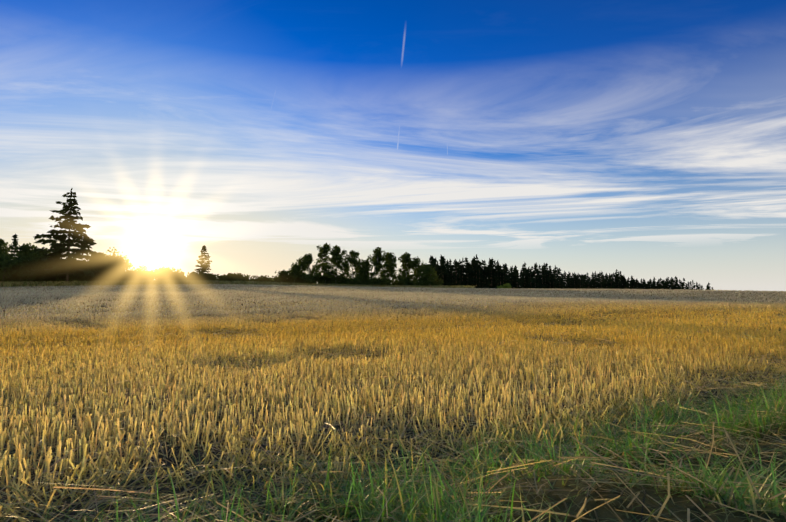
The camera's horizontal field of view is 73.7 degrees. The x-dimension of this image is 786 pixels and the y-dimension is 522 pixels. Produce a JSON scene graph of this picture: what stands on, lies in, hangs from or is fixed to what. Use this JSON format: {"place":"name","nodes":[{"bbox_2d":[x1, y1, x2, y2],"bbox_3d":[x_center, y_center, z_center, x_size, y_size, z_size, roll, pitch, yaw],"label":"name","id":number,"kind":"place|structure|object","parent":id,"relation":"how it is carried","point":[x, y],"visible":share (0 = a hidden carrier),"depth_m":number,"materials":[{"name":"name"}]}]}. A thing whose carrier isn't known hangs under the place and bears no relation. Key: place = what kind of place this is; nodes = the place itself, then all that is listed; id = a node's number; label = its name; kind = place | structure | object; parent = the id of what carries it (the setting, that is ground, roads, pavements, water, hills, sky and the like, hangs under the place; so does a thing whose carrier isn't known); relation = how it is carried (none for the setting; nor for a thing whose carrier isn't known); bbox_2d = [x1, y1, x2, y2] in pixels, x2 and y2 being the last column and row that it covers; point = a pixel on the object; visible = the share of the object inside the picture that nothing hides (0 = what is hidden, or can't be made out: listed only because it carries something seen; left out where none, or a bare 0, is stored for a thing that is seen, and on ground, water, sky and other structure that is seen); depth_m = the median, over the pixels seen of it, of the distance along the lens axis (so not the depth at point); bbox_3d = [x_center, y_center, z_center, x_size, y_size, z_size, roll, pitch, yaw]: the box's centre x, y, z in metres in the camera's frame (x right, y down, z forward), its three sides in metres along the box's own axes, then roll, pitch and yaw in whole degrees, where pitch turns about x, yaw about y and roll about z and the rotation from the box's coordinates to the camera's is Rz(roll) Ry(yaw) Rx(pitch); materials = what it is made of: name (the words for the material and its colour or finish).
{"place":"outdoors","nodes":[
{"label":"outdoors","id":0,"kind":"place"},
{"bbox_2d":[0,285,785,521],"bbox_3d":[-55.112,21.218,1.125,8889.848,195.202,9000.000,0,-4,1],"label":"terrain","id":1,"kind":"structure","parent":0,"point":[602,511],"depth_m":2.90,"materials":[{"name":"soil"}]},
{"bbox_2d":[0,239,13,255],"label":"hedge tree","id":2,"kind":"object","parent":1,"relation":"on","point":[5,247],"visible":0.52,"depth_m":120.82,"materials":[{"name":"green plant"}]},
{"bbox_2d":[0,251,23,280],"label":"hedge shrub","id":3,"kind":"object","parent":1,"relation":"on","point":[4,262],"visible":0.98,"depth_m":106.89,"materials":[{"name":"green plant"}]},
{"bbox_2d":[8,234,22,258],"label":"spruce","id":4,"kind":"object","parent":1,"relation":"on","point":[14,242],"visible":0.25,"depth_m":119.36,"materials":[{"name":"green plant"}]},
{"bbox_2d":[4,256,32,281],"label":"hedge shrub","id":5,"kind":"object","parent":1,"relation":"on","point":[20,270],"visible":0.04,"depth_m":112.42,"materials":[{"name":"green plant"}]},
{"bbox_2d":[0,250,43,281],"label":"hedge shrub","id":6,"kind":"object","parent":1,"relation":"on","point":[15,277],"visible":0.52,"depth_m":110.29,"materials":[{"name":"green plant"}]},
{"bbox_2d":[16,263,39,281],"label":"hedge shrub","id":7,"kind":"object","parent":1,"relation":"on","point":[34,280],"visible":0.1,"depth_m":112.30,"materials":[{"name":"green plant"}]},
{"bbox_2d":[15,243,44,261],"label":"hedge tree","id":8,"kind":"object","parent":1,"relation":"on","point":[26,247],"visible":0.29,"depth_m":122.18,"materials":[{"name":"green plant"}]},
{"bbox_2d":[24,248,50,262],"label":"hedge tree","id":9,"kind":"object","parent":1,"relation":"on","point":[46,253],"visible":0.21,"depth_m":123.36,"materials":[{"name":"green plant"}]},
{"bbox_2d":[28,254,61,281],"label":"hedge shrub","id":10,"kind":"object","parent":1,"relation":"on","point":[32,262],"visible":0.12,"depth_m":113.10,"materials":[{"name":"green plant"}]},
{"bbox_2d":[31,262,63,281],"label":"hedge shrub","id":11,"kind":"object","parent":1,"relation":"on","point":[49,279],"visible":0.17,"depth_m":112.94,"materials":[{"name":"green plant"}]},
{"bbox_2d":[20,188,108,281],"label":"spruce","id":12,"kind":"object","parent":1,"relation":"on","point":[57,251],"visible":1,"depth_m":112.10,"materials":[{"name":"green plant"}]},
{"bbox_2d":[62,258,81,281],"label":"hedge shrub","id":13,"kind":"object","parent":1,"relation":"on","point":[72,277],"visible":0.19,"depth_m":114.64,"materials":[{"name":"green plant"}]},
{"bbox_2d":[76,264,95,281],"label":"hedge shrub","id":14,"kind":"object","parent":1,"relation":"on","point":[83,279],"visible":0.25,"depth_m":116.23,"materials":[{"name":"green plant"}]},
{"bbox_2d":[88,251,107,260],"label":"hedge tree","id":15,"kind":"object","parent":1,"relation":"on","point":[99,254],"visible":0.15,"depth_m":129.09,"materials":[{"name":"green plant"}]},
{"bbox_2d":[80,259,117,280],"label":"hedge shrub","id":16,"kind":"object","parent":1,"relation":"on","point":[101,267],"visible":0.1,"depth_m":119.62,"materials":[{"name":"green plant"}]},
{"bbox_2d":[85,254,114,267],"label":"tree","id":17,"kind":"object","parent":1,"relation":"on","point":[108,257],"visible":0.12,"depth_m":124.22,"materials":[{"name":"green plant"}]},
{"bbox_2d":[93,269,109,280],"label":"hedge shrub","id":18,"kind":"object","parent":1,"relation":"on","point":[106,273],"visible":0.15,"depth_m":119.14,"materials":[{"name":"green plant"}]},
{"bbox_2d":[81,247,128,280],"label":"hedge shrub","id":19,"kind":"object","parent":1,"relation":"on","point":[118,266],"visible":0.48,"depth_m":117.94,"materials":[{"name":"yellow plant"}]},
{"bbox_2d":[104,270,128,280],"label":"hedge shrub","id":20,"kind":"object","parent":1,"relation":"on","point":[123,277],"visible":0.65,"depth_m":119.58,"materials":[{"name":"yellow plant"}]},
{"bbox_2d":[100,255,132,270],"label":"hedge shrub","id":21,"kind":"object","parent":1,"relation":"on","point":[127,266],"visible":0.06,"depth_m":125.22,"materials":[{"name":"yellow plant"}]},
{"bbox_2d":[107,269,130,280],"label":"hedge shrub","id":22,"kind":"object","parent":1,"relation":"on","point":[113,273],"visible":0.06,"depth_m":121.02,"materials":[{"name":"yellow plant"}]},
{"bbox_2d":[126,265,150,280],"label":"hedge shrub","id":23,"kind":"object","parent":1,"relation":"on","point":[140,274],"visible":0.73,"depth_m":122.90,"materials":[{"name":"yellow plant"}]},
{"bbox_2d":[144,270,156,281],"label":"hedge shrub","id":24,"kind":"object","parent":1,"relation":"on","point":[149,278],"visible":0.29,"depth_m":125.42,"materials":[{"name":"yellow plant"}]},
{"bbox_2d":[150,266,175,280],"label":"hedge shrub","id":25,"kind":"object","parent":1,"relation":"on","point":[164,273],"visible":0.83,"depth_m":124.48,"materials":[{"name":"yellow plant"}]},
{"bbox_2d":[174,269,184,277],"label":"hedge shrub","id":26,"kind":"object","parent":1,"relation":"on","point":[181,272],"visible":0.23,"depth_m":129.66,"materials":[{"name":"yellow plant"}]},
{"bbox_2d":[173,271,203,280],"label":"hedge shrub","id":27,"kind":"object","parent":1,"relation":"on","point":[194,276],"visible":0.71,"depth_m":127.27,"materials":[{"name":"green plant"}]},
{"bbox_2d":[195,245,211,274],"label":"spruce","id":28,"kind":"object","parent":1,"relation":"on","point":[205,266],"visible":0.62,"depth_m":134.55,"materials":[{"name":"green plant"}]},
{"bbox_2d":[199,273,217,280],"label":"hedge shrub","id":29,"kind":"object","parent":1,"relation":"on","point":[208,276],"visible":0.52,"depth_m":129.74,"materials":[{"name":"green plant"}]},
{"bbox_2d":[214,274,226,280],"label":"hedge shrub","id":30,"kind":"object","parent":1,"relation":"on","point":[218,276],"visible":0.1,"depth_m":129.25,"materials":[{"name":"green plant"}]},
{"bbox_2d":[218,273,238,281],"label":"hedge shrub","id":31,"kind":"object","parent":1,"relation":"on","point":[230,277],"visible":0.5,"depth_m":129.86,"materials":[{"name":"green plant"}]},
{"bbox_2d":[0,280,475,288],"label":"field","id":32,"kind":"structure","parent":1,"relation":"on","point":[68,283],"depth_m":120.78,"materials":[{"name":"brown plant"}]},
{"bbox_2d":[226,273,252,279],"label":"round bush","id":33,"kind":"object","parent":1,"relation":"on","point":[239,275],"visible":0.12,"depth_m":138.99,"materials":[{"name":"green plant"}]},
{"bbox_2d":[236,276,248,281],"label":"hedge shrub","id":34,"kind":"object","parent":1,"relation":"on","point":[244,279],"visible":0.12,"depth_m":133.84,"materials":[{"name":"green plant"}]},
{"bbox_2d":[250,275,270,282],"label":"hedge shrub","id":35,"kind":"object","parent":1,"relation":"on","point":[262,278],"visible":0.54,"depth_m":131.62,"materials":[{"name":"green plant"}]},
{"bbox_2d":[275,270,288,282],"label":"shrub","id":36,"kind":"object","parent":1,"relation":"on","point":[283,277],"visible":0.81,"depth_m":138.49,"materials":[{"name":"green plant"}]},
{"bbox_2d":[285,263,302,281],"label":"tree","id":37,"kind":"object","parent":1,"relation":"on","point":[293,275],"visible":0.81,"depth_m":138.09,"materials":[{"name":"green plant"}]},
{"bbox_2d":[292,279,304,283],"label":"shrub","id":38,"kind":"object","parent":1,"relation":"on","point":[299,281],"visible":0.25,"depth_m":138.54,"materials":[{"name":"green plant"}]},
{"bbox_2d":[292,253,321,278],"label":"tree","id":39,"kind":"object","parent":1,"relation":"on","point":[304,262],"visible":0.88,"depth_m":137.65,"materials":[{"name":"green plant"}]},
{"bbox_2d":[302,272,320,283],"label":"shrub","id":40,"kind":"object","parent":1,"relation":"on","point":[310,278],"visible":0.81,"depth_m":135.61,"materials":[{"name":"green plant"}]},
{"bbox_2d":[310,243,340,282],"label":"tree","id":41,"kind":"object","parent":1,"relation":"on","point":[323,251],"visible":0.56,"depth_m":141.26,"materials":[{"name":"green plant"}]},
{"bbox_2d":[323,273,342,283],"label":"shrub","id":42,"kind":"object","parent":1,"relation":"on","point":[326,278],"visible":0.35,"depth_m":139.49,"materials":[{"name":"green plant"}]},
{"bbox_2d":[320,245,347,284],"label":"tree","id":43,"kind":"object","parent":1,"relation":"on","point":[337,259],"visible":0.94,"depth_m":138.24,"materials":[{"name":"green plant"}]},
{"bbox_2d":[343,276,360,285],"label":"shrub","id":44,"kind":"object","parent":1,"relation":"on","point":[352,281],"visible":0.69,"depth_m":136.13,"materials":[{"name":"green plant"}]},
{"bbox_2d":[338,250,367,281],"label":"tree","id":45,"kind":"object","parent":1,"relation":"on","point":[352,257],"visible":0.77,"depth_m":138.05,"materials":[{"name":"green plant"}]},
{"bbox_2d":[357,275,367,284],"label":"shrub","id":46,"kind":"object","parent":1,"relation":"on","point":[362,280],"visible":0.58,"depth_m":137.22,"materials":[{"name":"green plant"}]},
{"bbox_2d":[356,260,375,279],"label":"tree","id":47,"kind":"object","parent":1,"relation":"on","point":[366,272],"visible":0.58,"depth_m":138.38,"materials":[{"name":"green plant"}]},
{"bbox_2d":[367,247,391,279],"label":"tree","id":48,"kind":"object","parent":1,"relation":"on","point":[378,257],"visible":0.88,"depth_m":138.03,"materials":[{"name":"green plant"}]},
{"bbox_2d":[368,271,391,285],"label":"shrub","id":49,"kind":"object","parent":1,"relation":"on","point":[377,281],"visible":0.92,"depth_m":135.97,"materials":[{"name":"green plant"}]},
{"bbox_2d":[383,252,396,285],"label":"tree","id":50,"kind":"object","parent":1,"relation":"on","point":[391,260],"visible":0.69,"depth_m":138.58,"materials":[{"name":"green plant"}]},
{"bbox_2d":[0,284,785,521],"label":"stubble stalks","id":51,"kind":"object","parent":1,"relation":"on","point":[153,291],"visible":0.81,"depth_m":7.01,"materials":[{"name":"plant"}]},
{"bbox_2d":[0,296,785,521],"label":"stubble leaves and straw","id":52,"kind":"object","parent":1,"relation":"on","point":[150,499],"visible":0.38,"depth_m":3.96,"materials":[{"name":"yellow plant"}]},
{"bbox_2d":[395,271,411,285],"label":"shrub","id":53,"kind":"object","parent":1,"relation":"on","point":[401,279],"visible":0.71,"depth_m":137.64,"materials":[{"name":"green plant"}]},
{"bbox_2d":[391,252,416,284],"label":"tree","id":54,"kind":"object","parent":1,"relation":"on","point":[407,262],"visible":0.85,"depth_m":139.75,"materials":[{"name":"green plant"}]},
{"bbox_2d":[43,375,785,521],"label":"verge grass","id":55,"kind":"structure","parent":1,"relation":"on","point":[409,511],"depth_m":2.38,"materials":[{"name":"green plant"}]},
{"bbox_2d":[410,279,419,285],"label":"shrub","id":56,"kind":"object","parent":1,"relation":"on","point":[414,282],"visible":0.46,"depth_m":138.14,"materials":[{"name":"green plant"}]},
{"bbox_2d":[409,256,423,280],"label":"tree","id":57,"kind":"object","parent":1,"relation":"on","point":[417,262],"visible":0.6,"depth_m":142.27,"materials":[{"name":"green plant"}]},
{"bbox_2d":[414,273,430,285],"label":"shrub","id":58,"kind":"object","parent":1,"relation":"on","point":[419,277],"visible":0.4,"depth_m":137.48,"materials":[{"name":"green plant"}]},
{"bbox_2d":[419,264,436,285],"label":"tree","id":59,"kind":"object","parent":1,"relation":"on","point":[427,271],"visible":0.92,"depth_m":137.48,"materials":[{"name":"green plant"}]},
{"bbox_2d":[426,255,436,274],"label":"forest spruce","id":60,"kind":"object","parent":1,"relation":"on","point":[430,260],"visible":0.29,"depth_m":216.16,"materials":[{"name":"green plant"}]},
{"bbox_2d":[428,274,443,286],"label":"shrub","id":61,"kind":"object","parent":1,"relation":"on","point":[439,282],"visible":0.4,"depth_m":139.29,"materials":[{"name":"green plant"}]},
{"bbox_2d":[433,258,439,279],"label":"forest spruce","id":62,"kind":"object","parent":1,"relation":"on","point":[436,265],"visible":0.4,"depth_m":217.56,"materials":[{"name":"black plant"}]},
{"bbox_2d":[436,255,446,284],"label":"forest spruce","id":63,"kind":"object","parent":1,"relation":"on","point":[441,259],"visible":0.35,"depth_m":220.73,"materials":[{"name":"black plant"}]},
{"bbox_2d":[437,256,450,286],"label":"forest spruce","id":64,"kind":"object","parent":1,"relation":"on","point":[447,278],"visible":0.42,"depth_m":220.68,"materials":[{"name":"black plant"}]},
{"bbox_2d":[436,265,451,285],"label":"forest spruce","id":65,"kind":"object","parent":1,"relation":"on","point":[443,276],"visible":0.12,"depth_m":223.27,"materials":[{"name":"black plant"}]},
{"bbox_2d":[444,267,454,283],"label":"forest spruce","id":66,"kind":"object","parent":1,"relation":"on","point":[448,269],"visible":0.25,"depth_m":223.97,"materials":[{"name":"black plant"}]},
{"bbox_2d":[449,265,455,283],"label":"forest spruce","id":67,"kind":"object","parent":1,"relation":"on","point":[452,269],"visible":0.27,"depth_m":225.97,"materials":[{"name":"black plant"}]},
{"bbox_2d":[446,261,462,285],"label":"forest spruce","id":68,"kind":"object","parent":1,"relation":"on","point":[456,276],"visible":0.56,"depth_m":223.96,"materials":[{"name":"black plant"}]},
{"bbox_2d":[457,264,463,286],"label":"forest spruce","id":69,"kind":"object","parent":1,"relation":"on","point":[459,271],"visible":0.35,"depth_m":230.00,"materials":[{"name":"black plant"}]},
{"bbox_2d":[457,258,470,285],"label":"forest spruce","id":70,"kind":"object","parent":1,"relation":"on","point":[462,267],"visible":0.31,"depth_m":232.62,"materials":[{"name":"black plant"}]},
{"bbox_2d":[461,261,473,285],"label":"forest spruce","id":71,"kind":"object","parent":1,"relation":"on","point":[466,271],"visible":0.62,"depth_m":230.17,"materials":[{"name":"black plant"}]},
{"bbox_2d":[461,258,474,287],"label":"forest spruce","id":72,"kind":"object","parent":1,"relation":"on","point":[466,260],"visible":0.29,"depth_m":237.42,"materials":[{"name":"black plant"}]},
{"bbox_2d":[470,257,480,284],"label":"forest spruce","id":73,"kind":"object","parent":1,"relation":"on","point":[473,261],"visible":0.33,"depth_m":240.62,"materials":[{"name":"black plant"}]},
{"bbox_2d":[472,261,481,288],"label":"forest spruce","id":74,"kind":"object","parent":1,"relation":"on","point":[476,275],"visible":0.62,"depth_m":236.54,"materials":[{"name":"black plant"}]},
{"bbox_2d":[474,263,484,287],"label":"forest spruce","id":75,"kind":"object","parent":1,"relation":"on","point":[479,273],"visible":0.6,"depth_m":236.85,"materials":[{"name":"black plant"}]},
{"bbox_2d":[477,260,491,288],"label":"forest spruce","id":76,"kind":"object","parent":1,"relation":"on","point":[484,276],"visible":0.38,"depth_m":240.91,"materials":[{"name":"black plant"}]},
{"bbox_2d":[482,265,489,287],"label":"forest spruce","id":77,"kind":"object","parent":1,"relation":"on","point":[486,277],"visible":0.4,"depth_m":241.46,"materials":[{"name":"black plant"}]},
{"bbox_2d":[485,258,496,284],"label":"forest spruce","id":78,"kind":"object","parent":1,"relation":"on","point":[489,261],"visible":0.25,"depth_m":253.19,"materials":[{"name":"black plant"}]},
{"bbox_2d":[485,260,498,288],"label":"forest spruce","id":79,"kind":"object","parent":1,"relation":"on","point":[491,276],"visible":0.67,"depth_m":243.31,"materials":[{"name":"black plant"}]},
{"bbox_2d":[492,261,502,284],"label":"forest spruce","id":80,"kind":"object","parent":1,"relation":"on","point":[498,270],"visible":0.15,"depth_m":259.24,"materials":[{"name":"black plant"}]},
{"bbox_2d":[494,262,501,285],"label":"forest spruce","id":81,"kind":"object","parent":1,"relation":"on","point":[496,272],"visible":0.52,"depth_m":254.73,"materials":[{"name":"black plant"}]},
{"bbox_2d":[494,265,504,285],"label":"forest spruce","id":82,"kind":"object","parent":1,"relation":"on","point":[499,274],"visible":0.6,"depth_m":250.35,"materials":[{"name":"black plant"}]},
{"bbox_2d":[497,283,510,288],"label":"light bush","id":83,"kind":"object","parent":1,"relation":"on","point":[506,285],"visible":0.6,"depth_m":175.89,"materials":[{"name":"green plant"}]},
{"bbox_2d":[501,264,510,283],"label":"forest spruce","id":84,"kind":"object","parent":1,"relation":"on","point":[505,277],"visible":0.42,"depth_m":251.63,"materials":[{"name":"black plant"}]},
{"bbox_2d":[502,264,510,282],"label":"forest spruce","id":85,"kind":"object","parent":1,"relation":"on","point":[505,265],"visible":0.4,"depth_m":253.49,"materials":[{"name":"black plant"}]},
{"bbox_2d":[513,271,523,288],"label":"forest spruce","id":86,"kind":"object","parent":1,"relation":"on","point":[517,284],"visible":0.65,"depth_m":262.36,"materials":[{"name":"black plant"}]},
{"bbox_2d":[518,268,529,288],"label":"forest spruce","id":87,"kind":"object","parent":1,"relation":"on","point":[524,271],"visible":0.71,"depth_m":267.06,"materials":[{"name":"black plant"}]},
{"bbox_2d":[520,263,528,286],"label":"forest spruce","id":88,"kind":"object","parent":1,"relation":"on","point":[524,264],"visible":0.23,"depth_m":276.46,"materials":[{"name":"black plant"}]},
{"bbox_2d":[528,269,534,288],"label":"forest spruce","id":89,"kind":"object","parent":1,"relation":"on","point":[530,275],"visible":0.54,"depth_m":267.60,"materials":[{"name":"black plant"}]},
{"bbox_2d":[530,263,543,288],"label":"forest spruce","id":90,"kind":"object","parent":1,"relation":"on","point":[535,280],"visible":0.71,"depth_m":275.05,"materials":[{"name":"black plant"}]},
{"bbox_2d":[538,272,547,288],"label":"forest spruce","id":91,"kind":"object","parent":1,"relation":"on","point":[542,276],"visible":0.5,"depth_m":277.74,"materials":[{"name":"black plant"}]},
{"bbox_2d":[540,269,550,288],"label":"forest spruce","id":92,"kind":"object","parent":1,"relation":"on","point":[545,272],"visible":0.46,"depth_m":280.07,"materials":[{"name":"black plant"}]},
{"bbox_2d":[539,262,553,287],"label":"forest spruce","id":93,"kind":"object","parent":1,"relation":"on","point":[544,265],"visible":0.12,"depth_m":289.62,"materials":[{"name":"black plant"}]},
{"bbox_2d":[545,265,554,288],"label":"forest spruce","id":94,"kind":"object","parent":1,"relation":"on","point":[550,279],"visible":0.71,"depth_m":281.75,"materials":[{"name":"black plant"}]},
{"bbox_2d":[551,269,558,288],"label":"forest spruce","id":95,"kind":"object","parent":1,"relation":"on","point":[552,283],"visible":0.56,"depth_m":282.87,"materials":[{"name":"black plant"}]},
{"bbox_2d":[554,268,565,288],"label":"forest spruce","id":96,"kind":"object","parent":1,"relation":"on","point":[560,282],"visible":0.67,"depth_m":288.43,"materials":[{"name":"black plant"}]},
{"bbox_2d":[571,272,578,288],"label":"forest spruce","id":97,"kind":"object","parent":1,"relation":"on","point":[574,280],"visible":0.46,"depth_m":304.41,"materials":[{"name":"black plant"}]},
{"bbox_2d":[576,274,584,288],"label":"forest spruce","id":98,"kind":"object","parent":1,"relation":"on","point":[580,287],"visible":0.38,"depth_m":301.20,"materials":[{"name":"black plant"}]},
{"bbox_2d":[592,276,598,288],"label":"forest spruce","id":99,"kind":"object","parent":1,"relation":"on","point":[594,283],"visible":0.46,"depth_m":313.19,"materials":[{"name":"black plant"}]},
{"bbox_2d":[599,271,607,287],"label":"forest spruce","id":100,"kind":"object","parent":1,"relation":"on","point":[603,281],"visible":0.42,"depth_m":322.65,"materials":[{"name":"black plant"}]},
{"bbox_2d":[609,276,615,288],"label":"forest spruce","id":101,"kind":"object","parent":1,"relation":"on","point":[611,281],"visible":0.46,"depth_m":324.27,"materials":[{"name":"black plant"}]},
{"bbox_2d":[631,279,637,288],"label":"forest spruce","id":102,"kind":"object","parent":1,"relation":"on","point":[633,283],"visible":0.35,"depth_m":343.46,"materials":[{"name":"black plant"}]},
{"bbox_2d":[0,0,785,290],"label":"sky","id":103,"kind":"structure","parent":0,"point":[640,139],"materials":[{"name":"blue"}]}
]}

